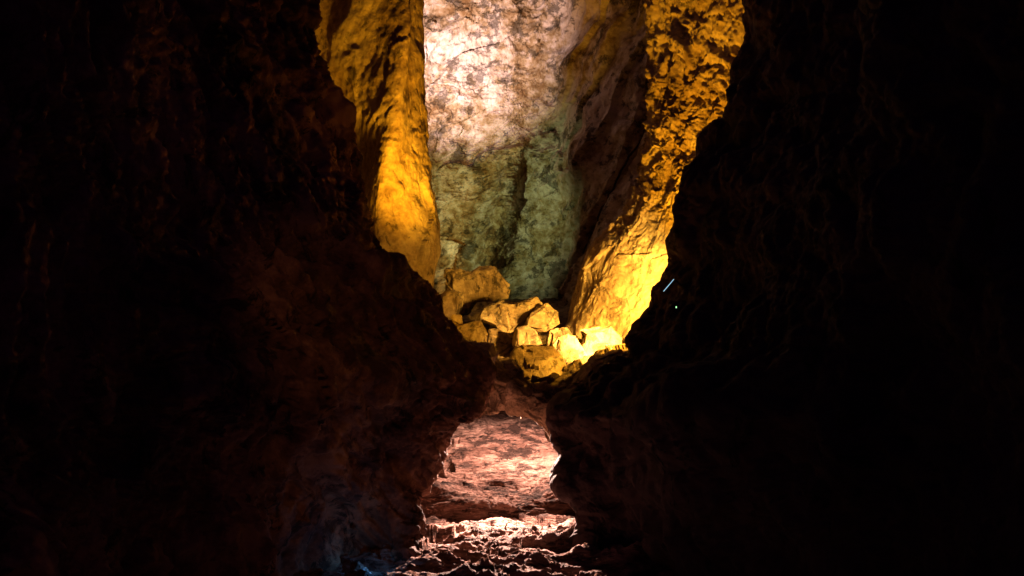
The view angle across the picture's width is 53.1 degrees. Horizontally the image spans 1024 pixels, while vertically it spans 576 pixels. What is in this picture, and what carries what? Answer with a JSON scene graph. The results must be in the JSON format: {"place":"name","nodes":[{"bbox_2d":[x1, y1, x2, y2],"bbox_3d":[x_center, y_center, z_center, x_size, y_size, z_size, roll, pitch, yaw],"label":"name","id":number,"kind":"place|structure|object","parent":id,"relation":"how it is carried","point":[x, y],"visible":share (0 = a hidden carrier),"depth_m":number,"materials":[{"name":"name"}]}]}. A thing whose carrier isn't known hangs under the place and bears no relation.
{"place":"outdoors","nodes":[
{"label":"outdoors","id":0,"kind":"place"},
{"bbox_2d":[0,0,496,575],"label":"cave wall","id":1,"kind":"structure","parent":0,"point":[232,342],"depth_m":6.43,"materials":[{"name":"brown stone"}]},
{"bbox_2d":[470,341,498,363],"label":"boulder","id":2,"kind":"object","parent":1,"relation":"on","point":[488,350],"visible":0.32,"depth_m":9.54,"materials":[{"name":"brown stone"}]},
{"bbox_2d":[295,410,674,575],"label":"cave floor","id":3,"kind":"structure","parent":0,"point":[491,503],"depth_m":9.80,"materials":[{"name":"brown stone"}]},
{"bbox_2d":[462,297,607,441],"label":"rock bridge","id":4,"kind":"structure","parent":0,"point":[513,395],"depth_m":9.85,"materials":[{"name":"brown stone"}]},
{"bbox_2d":[441,288,463,319],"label":"boulder","id":5,"kind":"object","parent":4,"relation":"on","point":[453,299],"visible":0.59,"depth_m":13.57,"materials":[{"name":"brown stone"}]},
{"bbox_2d":[457,321,487,341],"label":"boulder","id":6,"kind":"object","parent":4,"relation":"on","point":[474,331],"visible":0.63,"depth_m":11.73,"materials":[{"name":"brown stone"}]},
{"bbox_2d":[451,314,462,326],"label":"boulder","id":7,"kind":"object","parent":6,"relation":"on","point":[457,319],"visible":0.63,"depth_m":11.94,"materials":[{"name":"brown stone"}]},
{"bbox_2d":[444,265,510,316],"bbox_3d":[-0.512,0.065,15.197,0.988,0.789,0.977,0,0,0],"label":"boulder","id":8,"kind":"object","parent":4,"relation":"on","point":[490,283],"visible":0.88,"depth_m":14.80,"materials":[{"name":"brown stone"}]},
{"bbox_2d":[487,328,513,356],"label":"boulder","id":9,"kind":"object","parent":4,"relation":"on","point":[501,340],"visible":0.59,"depth_m":12.01,"materials":[{"name":"brown stone"}]},
{"bbox_2d":[478,296,541,332],"bbox_3d":[-0.018,0.357,13.389,0.850,0.496,0.913,0,0,0],"label":"boulder","id":10,"kind":"object","parent":4,"relation":"on","point":[506,316],"visible":0.87,"depth_m":13.05,"materials":[{"name":"brown stone"}]},
{"bbox_2d":[501,358,523,379],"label":"boulder","id":11,"kind":"object","parent":4,"relation":"on","point":[512,366],"visible":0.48,"depth_m":10.02,"materials":[{"name":"brown stone"}]},
{"bbox_2d":[486,338,559,383],"bbox_3d":[0.419,0.659,13.502,1.749,0.614,6.940,0,0,0],"label":"rubble","id":12,"kind":"object","parent":4,"relation":"on","point":[553,377],"visible":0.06,"depth_m":10.11,"materials":[{"name":"brown stone"}]},
{"bbox_2d":[512,325,542,347],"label":"boulder","id":13,"kind":"object","parent":4,"relation":"on","point":[526,335],"visible":0.7,"depth_m":11.76,"materials":[{"name":"beige stone"}]},
{"bbox_2d":[509,344,565,378],"bbox_3d":[0.273,0.794,10.858,0.656,0.385,0.697,0,0,0],"label":"boulder","id":14,"kind":"object","parent":4,"relation":"on","point":[540,361],"visible":0.77,"depth_m":10.73,"materials":[{"name":"brown stone"}]},
{"bbox_2d":[524,303,559,331],"bbox_3d":[0.366,0.372,12.980,0.463,0.375,0.620,0,0,0],"label":"boulder","id":15,"kind":"object","parent":4,"relation":"on","point":[544,317],"visible":0.88,"depth_m":12.75,"materials":[{"name":"beige stone"}]},
{"bbox_2d":[546,327,572,345],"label":"boulder","id":16,"kind":"object","parent":4,"relation":"on","point":[553,335],"visible":0.53,"depth_m":12.24,"materials":[{"name":"beige stone"}]},
{"bbox_2d":[552,334,586,362],"bbox_3d":[0.621,0.747,11.262,0.403,0.485,0.574,0,0,0],"label":"boulder","id":17,"kind":"object","parent":4,"relation":"on","point":[568,347],"visible":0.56,"depth_m":11.17,"materials":[{"name":"yellow stone"}]},
{"bbox_2d":[572,344,627,382],"bbox_3d":[0.930,0.754,10.125,0.702,0.385,0.840,0,0,0],"label":"boulder","id":18,"kind":"object","parent":4,"relation":"on","point":[588,366],"visible":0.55,"depth_m":9.96,"materials":[{"name":"brown stone"}]},
{"bbox_2d":[580,326,621,355],"bbox_3d":[0.975,0.658,11.572,0.538,0.461,0.628,0,0,0],"label":"boulder","id":19,"kind":"object","parent":4,"relation":"on","point":[594,339],"visible":0.63,"depth_m":11.42,"materials":[{"name":"beige stone"}]},
{"bbox_2d":[423,0,648,304],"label":"cave back wall","id":20,"kind":"structure","parent":0,"point":[537,113],"depth_m":19.27,"materials":[{"name":"grey stone"}]},
{"bbox_2d":[545,0,1023,575],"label":"cave wall","id":21,"kind":"structure","parent":0,"point":[821,222],"depth_m":6.40,"materials":[{"name":"brown stone"}]},
{"bbox_2d":[663,279,680,292],"bbox_3d":[1.420,-0.017,8.854,0.090,0.121,0.330,0,0,42],"label":"fluorescent lamp","id":22,"kind":"object","parent":21,"relation":"attached to","point":[670,285],"visible":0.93,"depth_m":8.77,"materials":[{"name":"blue"}]}
]}

